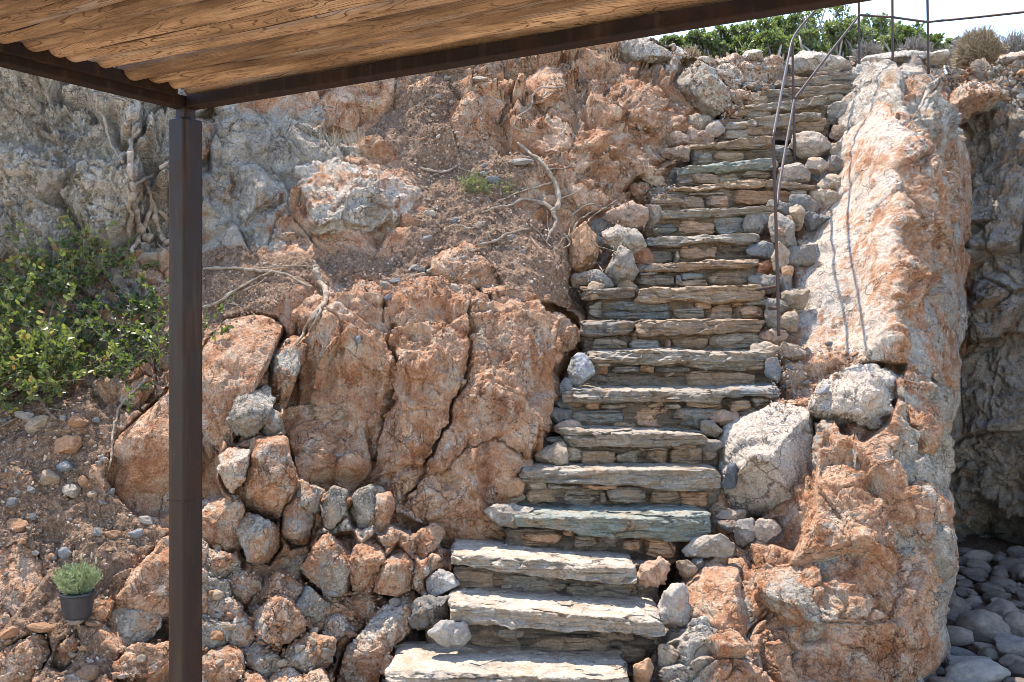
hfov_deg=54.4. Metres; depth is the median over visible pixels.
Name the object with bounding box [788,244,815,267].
rubble stone
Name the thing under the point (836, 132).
rubble stone
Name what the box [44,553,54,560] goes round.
loose stone
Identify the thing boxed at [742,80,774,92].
rubble stone
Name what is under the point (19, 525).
loose stone
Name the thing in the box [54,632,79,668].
boulder
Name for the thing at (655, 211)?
side stone
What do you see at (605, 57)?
dry grass
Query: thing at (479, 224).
loose stone
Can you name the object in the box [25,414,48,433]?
loose stone
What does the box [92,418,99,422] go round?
loose stone
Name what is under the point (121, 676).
loose stone
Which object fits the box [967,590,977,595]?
cobble
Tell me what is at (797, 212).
side stone
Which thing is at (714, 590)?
boulder
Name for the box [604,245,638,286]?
side stone
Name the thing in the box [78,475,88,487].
loose stone
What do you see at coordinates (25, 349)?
mastic shrub
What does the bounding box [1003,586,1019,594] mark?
cobble
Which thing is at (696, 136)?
rubble stone
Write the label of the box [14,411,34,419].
loose stone
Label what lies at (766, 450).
boulder
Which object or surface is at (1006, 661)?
cobble
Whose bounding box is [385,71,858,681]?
stone staircase
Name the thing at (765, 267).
rubble stone
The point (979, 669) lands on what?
cobble
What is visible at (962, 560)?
cobble
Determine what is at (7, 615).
fitted rock
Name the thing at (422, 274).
loose stone
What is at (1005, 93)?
loose stone
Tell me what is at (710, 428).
rubble stone
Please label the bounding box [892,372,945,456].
boulder
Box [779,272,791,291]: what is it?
side stone
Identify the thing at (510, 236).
loose stone
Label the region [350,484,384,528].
boulder
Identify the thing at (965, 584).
cobble
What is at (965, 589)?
cobble
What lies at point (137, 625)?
fitted rock
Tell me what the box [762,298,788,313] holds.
rubble stone
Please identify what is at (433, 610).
side stone
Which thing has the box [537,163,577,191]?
boulder
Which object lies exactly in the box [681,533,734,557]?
side stone
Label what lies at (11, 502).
loose stone
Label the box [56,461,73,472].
loose stone
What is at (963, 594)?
cobble
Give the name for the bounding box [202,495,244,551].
fitted rock
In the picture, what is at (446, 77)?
loose stone
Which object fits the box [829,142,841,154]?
rubble stone
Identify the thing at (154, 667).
boulder
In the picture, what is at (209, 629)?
fitted rock
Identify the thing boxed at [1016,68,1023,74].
loose stone
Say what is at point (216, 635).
loose stone
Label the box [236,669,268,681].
fitted rock
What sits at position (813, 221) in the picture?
rubble stone
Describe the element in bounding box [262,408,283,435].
boulder
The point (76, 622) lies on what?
loose stone
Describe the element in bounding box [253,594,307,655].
boulder
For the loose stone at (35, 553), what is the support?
on the boulder at (19, 555)
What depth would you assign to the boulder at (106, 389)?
5.94 m
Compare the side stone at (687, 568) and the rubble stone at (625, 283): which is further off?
the rubble stone at (625, 283)
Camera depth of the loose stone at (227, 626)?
5.02 m
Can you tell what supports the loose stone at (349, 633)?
on the boulder at (387, 637)
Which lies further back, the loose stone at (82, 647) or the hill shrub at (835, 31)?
the hill shrub at (835, 31)
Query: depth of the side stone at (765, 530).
5.57 m
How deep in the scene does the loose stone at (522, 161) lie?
7.57 m
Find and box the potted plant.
[53,551,102,620]
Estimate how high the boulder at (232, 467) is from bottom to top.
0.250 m
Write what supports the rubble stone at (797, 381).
on the hillside
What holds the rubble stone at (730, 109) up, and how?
on the stone staircase
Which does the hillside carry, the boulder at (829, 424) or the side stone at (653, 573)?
the boulder at (829, 424)
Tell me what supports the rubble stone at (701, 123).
on the stone staircase
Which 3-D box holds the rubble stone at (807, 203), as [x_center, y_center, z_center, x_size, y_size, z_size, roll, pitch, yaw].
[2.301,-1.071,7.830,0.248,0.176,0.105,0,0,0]
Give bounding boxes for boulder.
[0,543,43,609]
[0,632,50,681]
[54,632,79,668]
[92,372,122,404]
[112,641,168,681]
[113,389,168,500]
[114,535,168,631]
[119,375,154,408]
[196,116,216,164]
[202,315,284,458]
[208,189,220,208]
[213,114,279,140]
[217,447,250,493]
[226,384,275,437]
[233,162,291,230]
[236,512,280,566]
[244,434,298,521]
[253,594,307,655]
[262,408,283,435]
[269,335,308,402]
[280,631,336,673]
[281,497,317,545]
[290,479,325,512]
[293,157,421,236]
[296,276,581,548]
[299,533,352,598]
[315,85,359,133]
[320,485,348,530]
[336,589,420,681]
[349,537,385,591]
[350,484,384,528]
[373,547,413,596]
[374,491,395,532]
[408,76,431,97]
[411,523,444,557]
[429,241,497,288]
[458,67,508,125]
[526,65,566,113]
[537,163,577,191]
[605,73,675,140]
[615,37,671,64]
[627,181,653,205]
[666,167,679,186]
[674,60,731,119]
[680,560,748,637]
[714,402,814,517]
[742,49,762,61]
[754,563,829,641]
[762,639,796,681]
[789,50,852,76]
[795,508,815,549]
[806,363,898,431]
[812,418,841,469]
[837,59,940,130]
[849,435,863,470]
[856,50,931,69]
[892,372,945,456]
[894,547,943,632]
[909,480,955,525]
[914,297,944,382]
[925,49,949,65]
[949,81,1002,124]
[995,50,1023,66]
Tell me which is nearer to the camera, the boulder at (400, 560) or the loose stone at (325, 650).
the loose stone at (325, 650)
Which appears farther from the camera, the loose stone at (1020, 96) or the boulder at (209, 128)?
the loose stone at (1020, 96)
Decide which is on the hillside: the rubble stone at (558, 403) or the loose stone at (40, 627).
the loose stone at (40, 627)
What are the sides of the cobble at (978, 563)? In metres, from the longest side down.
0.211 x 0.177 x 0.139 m
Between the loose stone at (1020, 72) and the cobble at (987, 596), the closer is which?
the cobble at (987, 596)
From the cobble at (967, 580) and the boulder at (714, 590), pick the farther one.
the cobble at (967, 580)
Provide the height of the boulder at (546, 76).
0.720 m
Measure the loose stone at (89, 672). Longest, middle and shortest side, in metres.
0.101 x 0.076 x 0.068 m
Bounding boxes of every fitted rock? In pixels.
[0,608,10,630]
[8,602,22,616]
[32,668,59,681]
[60,672,91,681]
[92,674,111,681]
[107,607,162,642]
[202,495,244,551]
[202,548,238,577]
[202,576,231,600]
[202,614,231,649]
[202,644,245,681]
[207,597,243,621]
[226,567,260,603]
[229,611,255,648]
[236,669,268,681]
[241,641,281,677]
[260,570,302,601]
[269,666,302,681]
[295,585,330,624]
[302,667,328,681]
[324,612,354,641]
[342,594,380,627]
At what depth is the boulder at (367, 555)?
5.32 m
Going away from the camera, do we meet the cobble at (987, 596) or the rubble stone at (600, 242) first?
the cobble at (987, 596)
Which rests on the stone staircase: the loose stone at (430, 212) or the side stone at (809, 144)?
the side stone at (809, 144)
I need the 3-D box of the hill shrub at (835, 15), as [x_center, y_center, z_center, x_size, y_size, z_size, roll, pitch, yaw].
[4.353,-4.126,13.767,1.008,1.134,0.840,0,0,0]
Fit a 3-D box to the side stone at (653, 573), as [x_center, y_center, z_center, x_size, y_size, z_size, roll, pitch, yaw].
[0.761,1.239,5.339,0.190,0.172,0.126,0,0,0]
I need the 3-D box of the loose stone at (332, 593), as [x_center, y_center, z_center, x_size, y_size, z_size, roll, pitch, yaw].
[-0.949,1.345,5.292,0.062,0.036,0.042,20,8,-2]
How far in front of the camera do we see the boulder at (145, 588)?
5.05 m
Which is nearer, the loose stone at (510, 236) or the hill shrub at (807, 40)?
the loose stone at (510, 236)
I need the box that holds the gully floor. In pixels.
[944,533,1021,668]
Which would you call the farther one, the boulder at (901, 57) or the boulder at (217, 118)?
the boulder at (901, 57)
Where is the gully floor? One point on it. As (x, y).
(993, 545)
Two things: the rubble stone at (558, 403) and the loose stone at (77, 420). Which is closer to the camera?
the loose stone at (77, 420)
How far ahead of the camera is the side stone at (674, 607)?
5.14 m
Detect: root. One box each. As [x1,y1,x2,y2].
[107,376,147,471]
[202,271,271,308]
[203,265,312,287]
[284,264,329,344]
[419,165,457,175]
[455,224,472,229]
[513,85,565,132]
[563,199,617,248]
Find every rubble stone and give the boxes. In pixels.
[545,436,563,443]
[550,407,572,423]
[553,419,581,435]
[554,396,574,408]
[569,271,588,287]
[589,218,611,236]
[597,236,610,251]
[600,212,613,226]
[616,280,638,289]
[634,247,652,263]
[642,175,664,186]
[660,145,690,162]
[665,131,690,146]
[686,126,714,144]
[687,113,710,130]
[691,557,705,572]
[698,439,723,453]
[700,419,722,437]
[708,557,727,564]
[710,409,738,425]
[715,509,746,520]
[716,520,736,533]
[725,106,735,118]
[729,89,747,104]
[736,109,753,118]
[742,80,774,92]
[742,212,769,234]
[746,92,767,104]
[746,241,774,259]
[747,274,780,295]
[750,341,779,356]
[757,260,773,274]
[758,328,788,345]
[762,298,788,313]
[766,199,791,215]
[777,341,806,360]
[779,370,807,389]
[780,311,798,331]
[781,288,809,309]
[786,215,802,231]
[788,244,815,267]
[789,194,818,212]
[803,211,829,231]
[809,188,842,208]
[817,173,841,190]
[827,155,842,174]
[829,124,845,140]
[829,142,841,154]
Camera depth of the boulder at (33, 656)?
4.79 m
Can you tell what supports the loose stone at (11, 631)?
on the hillside
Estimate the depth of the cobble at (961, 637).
6.13 m
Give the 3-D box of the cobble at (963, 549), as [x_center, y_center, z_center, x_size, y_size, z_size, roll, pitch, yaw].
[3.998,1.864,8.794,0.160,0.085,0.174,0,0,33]
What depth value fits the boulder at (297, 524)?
5.44 m
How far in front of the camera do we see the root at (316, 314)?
6.20 m
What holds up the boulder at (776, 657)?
on the hillside
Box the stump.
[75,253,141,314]
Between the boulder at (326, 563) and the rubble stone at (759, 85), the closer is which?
the boulder at (326, 563)
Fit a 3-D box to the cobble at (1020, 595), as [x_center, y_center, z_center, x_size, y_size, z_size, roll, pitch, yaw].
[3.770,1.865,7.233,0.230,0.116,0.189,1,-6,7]
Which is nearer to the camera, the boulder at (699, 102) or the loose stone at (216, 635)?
the loose stone at (216, 635)
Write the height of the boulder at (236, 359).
1.013 m
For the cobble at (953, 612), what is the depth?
6.70 m
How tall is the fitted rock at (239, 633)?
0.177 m
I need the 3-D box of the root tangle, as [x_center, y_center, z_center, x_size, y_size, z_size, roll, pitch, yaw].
[-2.602,-1.175,6.974,0.428,1.163,0.624,0,0,-43]
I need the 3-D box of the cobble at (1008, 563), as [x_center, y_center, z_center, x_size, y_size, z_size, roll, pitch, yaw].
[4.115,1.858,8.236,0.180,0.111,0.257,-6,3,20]
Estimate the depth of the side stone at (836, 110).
8.81 m
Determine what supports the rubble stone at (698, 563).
on the boulder at (714, 590)
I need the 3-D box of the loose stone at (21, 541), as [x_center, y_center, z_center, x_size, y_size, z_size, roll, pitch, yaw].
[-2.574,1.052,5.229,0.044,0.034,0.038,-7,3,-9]
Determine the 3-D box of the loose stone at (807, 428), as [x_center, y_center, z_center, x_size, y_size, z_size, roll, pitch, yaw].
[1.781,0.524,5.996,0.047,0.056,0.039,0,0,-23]
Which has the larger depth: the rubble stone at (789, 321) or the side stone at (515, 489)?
the rubble stone at (789, 321)
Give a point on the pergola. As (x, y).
(204, 54)
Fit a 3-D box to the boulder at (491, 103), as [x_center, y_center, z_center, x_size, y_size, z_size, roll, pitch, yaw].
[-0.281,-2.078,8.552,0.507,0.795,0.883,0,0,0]
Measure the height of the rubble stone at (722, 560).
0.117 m
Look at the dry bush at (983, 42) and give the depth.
10.47 m
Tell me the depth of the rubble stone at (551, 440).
6.16 m
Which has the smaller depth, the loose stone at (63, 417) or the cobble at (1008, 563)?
the loose stone at (63, 417)
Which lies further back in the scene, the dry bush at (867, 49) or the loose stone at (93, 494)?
the dry bush at (867, 49)
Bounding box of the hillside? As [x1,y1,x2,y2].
[0,37,971,681]
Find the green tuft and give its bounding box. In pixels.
[456,166,518,195]
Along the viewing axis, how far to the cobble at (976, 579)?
7.76 m
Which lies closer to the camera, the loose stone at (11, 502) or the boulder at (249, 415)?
the loose stone at (11, 502)
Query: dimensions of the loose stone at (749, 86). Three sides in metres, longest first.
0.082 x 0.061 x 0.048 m
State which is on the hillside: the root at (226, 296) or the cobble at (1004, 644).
the root at (226, 296)
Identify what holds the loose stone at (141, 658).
on the boulder at (154, 667)
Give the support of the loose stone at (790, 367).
on the hillside
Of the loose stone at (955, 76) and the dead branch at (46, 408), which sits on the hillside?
the dead branch at (46, 408)
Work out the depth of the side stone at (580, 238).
7.31 m
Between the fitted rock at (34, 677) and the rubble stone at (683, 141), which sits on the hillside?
the fitted rock at (34, 677)
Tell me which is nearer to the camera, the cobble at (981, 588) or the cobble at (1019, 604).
the cobble at (1019, 604)
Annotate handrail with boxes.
[756,0,1023,335]
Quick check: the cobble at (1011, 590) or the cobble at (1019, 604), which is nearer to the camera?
the cobble at (1019, 604)
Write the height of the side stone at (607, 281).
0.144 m
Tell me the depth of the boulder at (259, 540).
5.33 m
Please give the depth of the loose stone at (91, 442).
5.61 m
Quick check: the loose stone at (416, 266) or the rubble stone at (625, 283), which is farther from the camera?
the rubble stone at (625, 283)
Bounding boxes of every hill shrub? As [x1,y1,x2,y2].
[658,34,686,46]
[677,28,728,58]
[711,22,744,57]
[729,17,784,55]
[750,29,796,62]
[771,11,818,35]
[784,27,828,58]
[797,5,856,52]
[820,17,876,59]
[857,12,902,46]
[876,22,933,52]
[925,32,949,70]
[942,35,960,73]
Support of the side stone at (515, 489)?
on the stone staircase
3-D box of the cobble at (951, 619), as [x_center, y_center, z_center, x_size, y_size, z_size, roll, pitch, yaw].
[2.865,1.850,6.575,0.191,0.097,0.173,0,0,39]
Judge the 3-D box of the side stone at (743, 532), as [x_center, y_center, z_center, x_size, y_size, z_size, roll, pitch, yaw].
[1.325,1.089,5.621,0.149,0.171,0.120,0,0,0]
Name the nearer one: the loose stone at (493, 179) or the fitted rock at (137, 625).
the fitted rock at (137, 625)
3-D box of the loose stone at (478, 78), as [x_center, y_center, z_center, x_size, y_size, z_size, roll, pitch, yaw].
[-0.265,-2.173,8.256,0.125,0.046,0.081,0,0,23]
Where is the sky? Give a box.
[647,0,1023,73]
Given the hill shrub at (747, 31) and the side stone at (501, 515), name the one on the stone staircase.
the side stone at (501, 515)
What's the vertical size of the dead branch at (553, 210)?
0.858 m
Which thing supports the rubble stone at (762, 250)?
on the stone staircase
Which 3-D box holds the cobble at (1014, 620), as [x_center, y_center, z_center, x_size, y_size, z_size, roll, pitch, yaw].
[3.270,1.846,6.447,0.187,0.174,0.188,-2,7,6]
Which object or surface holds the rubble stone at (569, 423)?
on the stone staircase
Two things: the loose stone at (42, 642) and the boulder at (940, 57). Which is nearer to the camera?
the loose stone at (42, 642)
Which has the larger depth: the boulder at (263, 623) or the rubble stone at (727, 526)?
the rubble stone at (727, 526)
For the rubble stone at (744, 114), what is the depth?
8.87 m
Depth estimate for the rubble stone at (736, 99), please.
9.06 m
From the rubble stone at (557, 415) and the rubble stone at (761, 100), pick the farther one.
the rubble stone at (761, 100)
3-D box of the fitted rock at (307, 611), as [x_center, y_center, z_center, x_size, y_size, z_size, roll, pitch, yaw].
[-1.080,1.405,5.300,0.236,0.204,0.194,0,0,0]
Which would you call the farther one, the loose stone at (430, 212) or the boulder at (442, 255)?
the loose stone at (430, 212)
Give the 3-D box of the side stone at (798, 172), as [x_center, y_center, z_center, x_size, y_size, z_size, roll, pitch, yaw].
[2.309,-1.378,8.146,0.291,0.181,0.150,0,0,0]
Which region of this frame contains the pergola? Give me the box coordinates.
[0,0,871,681]
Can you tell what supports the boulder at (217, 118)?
on the hillside
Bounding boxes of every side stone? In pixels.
[409,594,449,630]
[426,569,459,596]
[427,619,471,647]
[484,503,533,528]
[504,476,524,499]
[534,440,568,464]
[559,378,571,394]
[567,221,599,272]
[567,353,595,386]
[586,281,604,299]
[588,269,613,287]
[601,224,646,254]
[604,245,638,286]
[606,200,648,228]
[633,658,653,681]
[637,556,670,587]
[645,204,661,225]
[657,583,690,628]
[657,643,679,666]
[676,559,697,578]
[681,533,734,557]
[705,120,724,137]
[721,462,738,488]
[733,517,755,547]
[753,518,781,542]
[764,306,781,329]
[764,357,781,381]
[768,212,796,248]
[771,241,789,271]
[777,162,810,182]
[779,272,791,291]
[781,265,793,275]
[789,131,830,159]
[789,204,805,226]
[805,157,828,175]
[827,100,847,125]
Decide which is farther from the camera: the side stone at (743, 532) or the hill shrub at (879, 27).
the hill shrub at (879, 27)
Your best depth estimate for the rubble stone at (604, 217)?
7.72 m
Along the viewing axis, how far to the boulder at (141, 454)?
5.54 m
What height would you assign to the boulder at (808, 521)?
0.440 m
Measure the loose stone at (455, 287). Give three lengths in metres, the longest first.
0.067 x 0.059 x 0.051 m
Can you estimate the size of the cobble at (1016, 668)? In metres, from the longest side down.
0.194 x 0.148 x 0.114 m
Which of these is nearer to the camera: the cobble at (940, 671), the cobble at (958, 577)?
the cobble at (940, 671)
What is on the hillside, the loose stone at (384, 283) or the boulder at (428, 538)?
the boulder at (428, 538)
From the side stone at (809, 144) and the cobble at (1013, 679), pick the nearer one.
the cobble at (1013, 679)
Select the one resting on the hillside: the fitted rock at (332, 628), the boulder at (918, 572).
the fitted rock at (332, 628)
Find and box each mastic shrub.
[0,209,160,299]
[0,249,118,415]
[0,265,235,411]
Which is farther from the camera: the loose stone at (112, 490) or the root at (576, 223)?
the root at (576, 223)
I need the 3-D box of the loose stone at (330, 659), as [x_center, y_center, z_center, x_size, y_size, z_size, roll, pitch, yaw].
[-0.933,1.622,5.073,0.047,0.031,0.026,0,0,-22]
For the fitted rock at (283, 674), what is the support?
on the hillside
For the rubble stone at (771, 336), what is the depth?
6.77 m
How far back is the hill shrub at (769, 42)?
11.66 m
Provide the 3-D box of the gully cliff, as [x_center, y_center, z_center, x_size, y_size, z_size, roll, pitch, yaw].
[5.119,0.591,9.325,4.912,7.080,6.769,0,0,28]
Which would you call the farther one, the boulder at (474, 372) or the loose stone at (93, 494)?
the boulder at (474, 372)
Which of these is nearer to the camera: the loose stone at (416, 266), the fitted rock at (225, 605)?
the fitted rock at (225, 605)
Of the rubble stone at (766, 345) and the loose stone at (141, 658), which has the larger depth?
the rubble stone at (766, 345)
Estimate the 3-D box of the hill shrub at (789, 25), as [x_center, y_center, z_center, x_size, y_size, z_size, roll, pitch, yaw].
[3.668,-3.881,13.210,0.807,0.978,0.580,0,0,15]
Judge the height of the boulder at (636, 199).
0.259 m
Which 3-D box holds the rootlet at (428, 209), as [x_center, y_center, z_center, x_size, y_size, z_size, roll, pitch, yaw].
[-0.621,-0.985,7.314,0.042,0.138,0.302,0,0,34]
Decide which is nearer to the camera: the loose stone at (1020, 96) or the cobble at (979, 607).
the cobble at (979, 607)
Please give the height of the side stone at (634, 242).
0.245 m
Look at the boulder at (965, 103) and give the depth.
9.04 m
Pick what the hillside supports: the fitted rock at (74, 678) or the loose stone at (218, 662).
the fitted rock at (74, 678)
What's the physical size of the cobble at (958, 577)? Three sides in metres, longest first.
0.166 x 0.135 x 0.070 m
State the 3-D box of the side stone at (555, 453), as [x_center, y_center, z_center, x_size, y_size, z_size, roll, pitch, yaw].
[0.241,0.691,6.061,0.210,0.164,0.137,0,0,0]
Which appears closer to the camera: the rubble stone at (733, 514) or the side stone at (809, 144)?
the rubble stone at (733, 514)
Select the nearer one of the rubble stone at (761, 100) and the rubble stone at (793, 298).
the rubble stone at (793, 298)
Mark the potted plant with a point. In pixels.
(77, 592)
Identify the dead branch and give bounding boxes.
[0,382,71,426]
[7,427,58,441]
[41,265,158,371]
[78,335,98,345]
[478,228,529,246]
[481,142,594,241]
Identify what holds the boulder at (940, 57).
on the hillside
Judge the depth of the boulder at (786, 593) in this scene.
5.09 m
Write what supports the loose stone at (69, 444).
on the hillside
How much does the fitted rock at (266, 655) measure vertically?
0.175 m
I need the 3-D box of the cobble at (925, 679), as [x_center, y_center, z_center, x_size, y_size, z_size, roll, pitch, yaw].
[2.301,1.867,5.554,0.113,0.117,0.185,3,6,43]
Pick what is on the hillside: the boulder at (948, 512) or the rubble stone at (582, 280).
the boulder at (948, 512)
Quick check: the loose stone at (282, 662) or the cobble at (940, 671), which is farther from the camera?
the cobble at (940, 671)
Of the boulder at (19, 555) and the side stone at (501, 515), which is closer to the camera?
the boulder at (19, 555)
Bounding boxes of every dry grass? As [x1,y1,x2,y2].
[311,126,378,145]
[592,45,620,61]
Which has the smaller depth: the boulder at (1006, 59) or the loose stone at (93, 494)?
the loose stone at (93, 494)
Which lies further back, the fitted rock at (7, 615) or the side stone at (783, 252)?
the side stone at (783, 252)
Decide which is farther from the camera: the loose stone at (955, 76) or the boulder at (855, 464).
the loose stone at (955, 76)
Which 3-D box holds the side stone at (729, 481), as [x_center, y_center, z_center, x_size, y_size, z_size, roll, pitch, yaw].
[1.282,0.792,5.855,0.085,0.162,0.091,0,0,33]
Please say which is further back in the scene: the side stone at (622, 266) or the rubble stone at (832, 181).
the rubble stone at (832, 181)
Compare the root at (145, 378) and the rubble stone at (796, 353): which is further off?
the rubble stone at (796, 353)
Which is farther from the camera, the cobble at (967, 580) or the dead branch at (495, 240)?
the cobble at (967, 580)
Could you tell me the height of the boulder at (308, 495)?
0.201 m
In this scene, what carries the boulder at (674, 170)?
on the hillside
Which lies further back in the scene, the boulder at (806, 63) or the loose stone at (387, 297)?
the boulder at (806, 63)
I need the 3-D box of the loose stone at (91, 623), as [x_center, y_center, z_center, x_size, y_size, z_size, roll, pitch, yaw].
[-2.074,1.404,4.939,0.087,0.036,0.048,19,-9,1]
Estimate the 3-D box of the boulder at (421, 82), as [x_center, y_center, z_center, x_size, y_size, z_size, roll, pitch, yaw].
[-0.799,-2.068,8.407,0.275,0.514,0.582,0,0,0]
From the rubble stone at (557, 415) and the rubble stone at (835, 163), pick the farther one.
the rubble stone at (835, 163)
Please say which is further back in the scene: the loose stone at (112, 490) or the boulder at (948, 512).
the boulder at (948, 512)
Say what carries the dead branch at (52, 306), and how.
on the hillside
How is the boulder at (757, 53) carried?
on the hillside
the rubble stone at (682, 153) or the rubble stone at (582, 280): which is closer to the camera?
the rubble stone at (582, 280)
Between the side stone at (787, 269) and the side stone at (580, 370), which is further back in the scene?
the side stone at (787, 269)
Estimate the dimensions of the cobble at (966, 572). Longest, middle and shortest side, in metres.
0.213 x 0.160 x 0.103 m
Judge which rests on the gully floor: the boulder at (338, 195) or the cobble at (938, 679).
the cobble at (938, 679)
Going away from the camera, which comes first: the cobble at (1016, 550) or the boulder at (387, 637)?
the boulder at (387, 637)
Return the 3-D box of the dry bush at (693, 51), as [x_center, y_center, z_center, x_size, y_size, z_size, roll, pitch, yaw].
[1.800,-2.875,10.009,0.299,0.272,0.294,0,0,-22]
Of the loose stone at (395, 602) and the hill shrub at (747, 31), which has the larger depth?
the hill shrub at (747, 31)
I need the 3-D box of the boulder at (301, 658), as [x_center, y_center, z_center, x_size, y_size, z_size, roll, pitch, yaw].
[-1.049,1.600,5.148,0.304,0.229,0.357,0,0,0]
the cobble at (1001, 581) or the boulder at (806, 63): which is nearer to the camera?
the cobble at (1001, 581)
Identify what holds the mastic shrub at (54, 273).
on the hillside
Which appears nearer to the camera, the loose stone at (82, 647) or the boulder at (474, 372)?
the loose stone at (82, 647)
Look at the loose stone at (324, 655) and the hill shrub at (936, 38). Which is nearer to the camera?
the loose stone at (324, 655)
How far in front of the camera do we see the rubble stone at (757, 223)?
7.67 m
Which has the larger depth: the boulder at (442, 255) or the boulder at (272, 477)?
the boulder at (442, 255)
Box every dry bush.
[683,43,704,56]
[848,39,885,62]
[894,31,939,52]
[939,29,970,70]
[949,22,1010,71]
[995,22,1023,66]
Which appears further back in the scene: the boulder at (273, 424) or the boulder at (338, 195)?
the boulder at (338, 195)
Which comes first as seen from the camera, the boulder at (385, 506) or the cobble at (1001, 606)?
the boulder at (385, 506)
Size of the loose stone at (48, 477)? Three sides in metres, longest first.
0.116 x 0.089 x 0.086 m
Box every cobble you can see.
[923,671,936,681]
[928,676,953,681]
[936,666,944,676]
[944,657,1010,681]
[946,614,956,625]
[946,625,973,646]
[946,655,991,666]
[948,596,967,613]
[948,608,958,617]
[950,646,977,655]
[954,586,973,591]
[954,589,968,598]
[955,609,1010,644]
[956,574,965,581]
[956,581,973,588]
[958,547,973,551]
[958,556,969,565]
[959,579,972,583]
[961,567,988,578]
[963,550,993,562]
[965,558,991,574]
[965,597,982,608]
[966,575,985,582]
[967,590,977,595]
[972,642,995,651]
[974,583,1005,594]
[974,606,985,608]
[977,647,997,661]
[982,591,1011,602]
[985,598,1018,615]
[990,576,1015,587]
[990,597,998,602]
[991,565,1008,573]
[991,568,1009,577]
[992,554,1006,562]
[993,633,1023,657]
[996,551,1006,556]
[998,654,1023,668]
[999,558,1020,571]
[1002,676,1023,681]
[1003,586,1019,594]
[1003,611,1023,636]
[1007,545,1023,556]
[1008,659,1023,677]
[1009,563,1023,583]
[1011,600,1023,609]
[1015,589,1023,601]
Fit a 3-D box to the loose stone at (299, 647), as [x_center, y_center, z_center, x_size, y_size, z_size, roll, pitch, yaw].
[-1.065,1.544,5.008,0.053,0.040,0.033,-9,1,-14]
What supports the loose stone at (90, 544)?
on the hillside
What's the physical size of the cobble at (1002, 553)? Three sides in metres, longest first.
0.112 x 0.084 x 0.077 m
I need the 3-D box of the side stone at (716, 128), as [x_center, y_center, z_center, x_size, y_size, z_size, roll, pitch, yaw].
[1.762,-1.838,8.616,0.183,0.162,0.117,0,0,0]
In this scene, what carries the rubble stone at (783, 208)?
on the stone staircase
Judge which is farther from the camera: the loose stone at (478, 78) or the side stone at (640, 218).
the loose stone at (478, 78)
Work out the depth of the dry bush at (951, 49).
12.00 m
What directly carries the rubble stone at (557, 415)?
on the stone staircase
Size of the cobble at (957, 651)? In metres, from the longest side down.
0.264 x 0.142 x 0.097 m
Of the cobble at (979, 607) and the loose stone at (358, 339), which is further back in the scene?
the cobble at (979, 607)
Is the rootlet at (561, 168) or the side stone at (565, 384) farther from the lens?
the rootlet at (561, 168)
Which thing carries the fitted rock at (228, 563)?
on the hillside
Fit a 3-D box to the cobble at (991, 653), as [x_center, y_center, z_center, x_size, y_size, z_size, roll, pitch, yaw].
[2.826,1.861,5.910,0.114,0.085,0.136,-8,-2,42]
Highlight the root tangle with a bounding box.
[95,92,168,253]
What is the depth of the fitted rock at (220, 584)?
5.16 m
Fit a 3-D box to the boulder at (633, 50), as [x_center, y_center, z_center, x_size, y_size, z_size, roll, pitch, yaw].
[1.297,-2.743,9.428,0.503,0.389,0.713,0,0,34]
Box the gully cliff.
[872,53,1023,546]
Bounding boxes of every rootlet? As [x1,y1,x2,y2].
[412,200,438,214]
[549,160,577,169]
[592,240,620,254]
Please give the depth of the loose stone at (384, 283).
6.44 m
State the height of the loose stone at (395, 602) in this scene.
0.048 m
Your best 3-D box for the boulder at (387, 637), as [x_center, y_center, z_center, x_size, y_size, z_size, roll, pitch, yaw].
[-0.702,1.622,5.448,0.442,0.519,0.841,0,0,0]
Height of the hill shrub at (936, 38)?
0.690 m
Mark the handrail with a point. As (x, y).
(776, 190)
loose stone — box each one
[0,626,18,639]
[4,639,11,644]
[6,498,17,507]
[6,518,29,532]
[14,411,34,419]
[17,538,26,543]
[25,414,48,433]
[27,486,35,493]
[27,622,55,632]
[29,513,36,519]
[31,550,38,555]
[38,639,47,644]
[40,469,59,484]
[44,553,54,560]
[54,434,82,453]
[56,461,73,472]
[58,546,71,558]
[60,415,66,420]
[62,483,80,497]
[67,619,84,624]
[68,413,88,427]
[76,664,99,679]
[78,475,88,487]
[78,645,86,650]
[85,620,103,626]
[87,491,97,497]
[87,541,96,546]
[88,439,98,444]
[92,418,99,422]
[93,528,101,535]
[104,530,121,538]
[107,488,115,493]
[117,674,124,678]
[122,655,128,660]
[128,528,143,537]
[136,654,146,662]
[137,251,158,263]
[138,515,152,524]
[210,630,223,639]
[211,589,223,600]
[213,613,221,618]
[215,659,223,665]
[222,623,235,630]
[243,625,251,630]
[250,580,260,587]
[277,659,287,666]
[295,644,304,652]
[308,636,316,645]
[310,627,318,632]
[320,647,329,658]
[322,647,330,652]
[325,656,332,661]
[327,590,338,596]
[344,630,357,637]
[355,335,361,343]
[379,281,388,286]
[383,294,391,300]
[388,597,400,606]
[389,278,399,283]
[410,264,419,269]
[417,272,426,276]
[422,235,432,240]
[424,210,435,216]
[443,75,450,80]
[451,284,460,290]
[470,268,477,273]
[472,76,487,81]
[475,221,482,228]
[485,176,498,183]
[506,234,514,239]
[509,158,533,165]
[745,84,753,88]
[763,66,770,70]
[785,365,794,369]
[801,379,809,384]
[804,424,810,431]
[815,385,829,394]
[951,74,959,79]
[957,68,965,74]
[970,81,977,86]
[999,90,1008,97]
[1012,88,1020,93]
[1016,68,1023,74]
[1016,93,1023,100]
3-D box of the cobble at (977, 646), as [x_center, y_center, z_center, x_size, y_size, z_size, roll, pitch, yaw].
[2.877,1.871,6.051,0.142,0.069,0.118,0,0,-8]

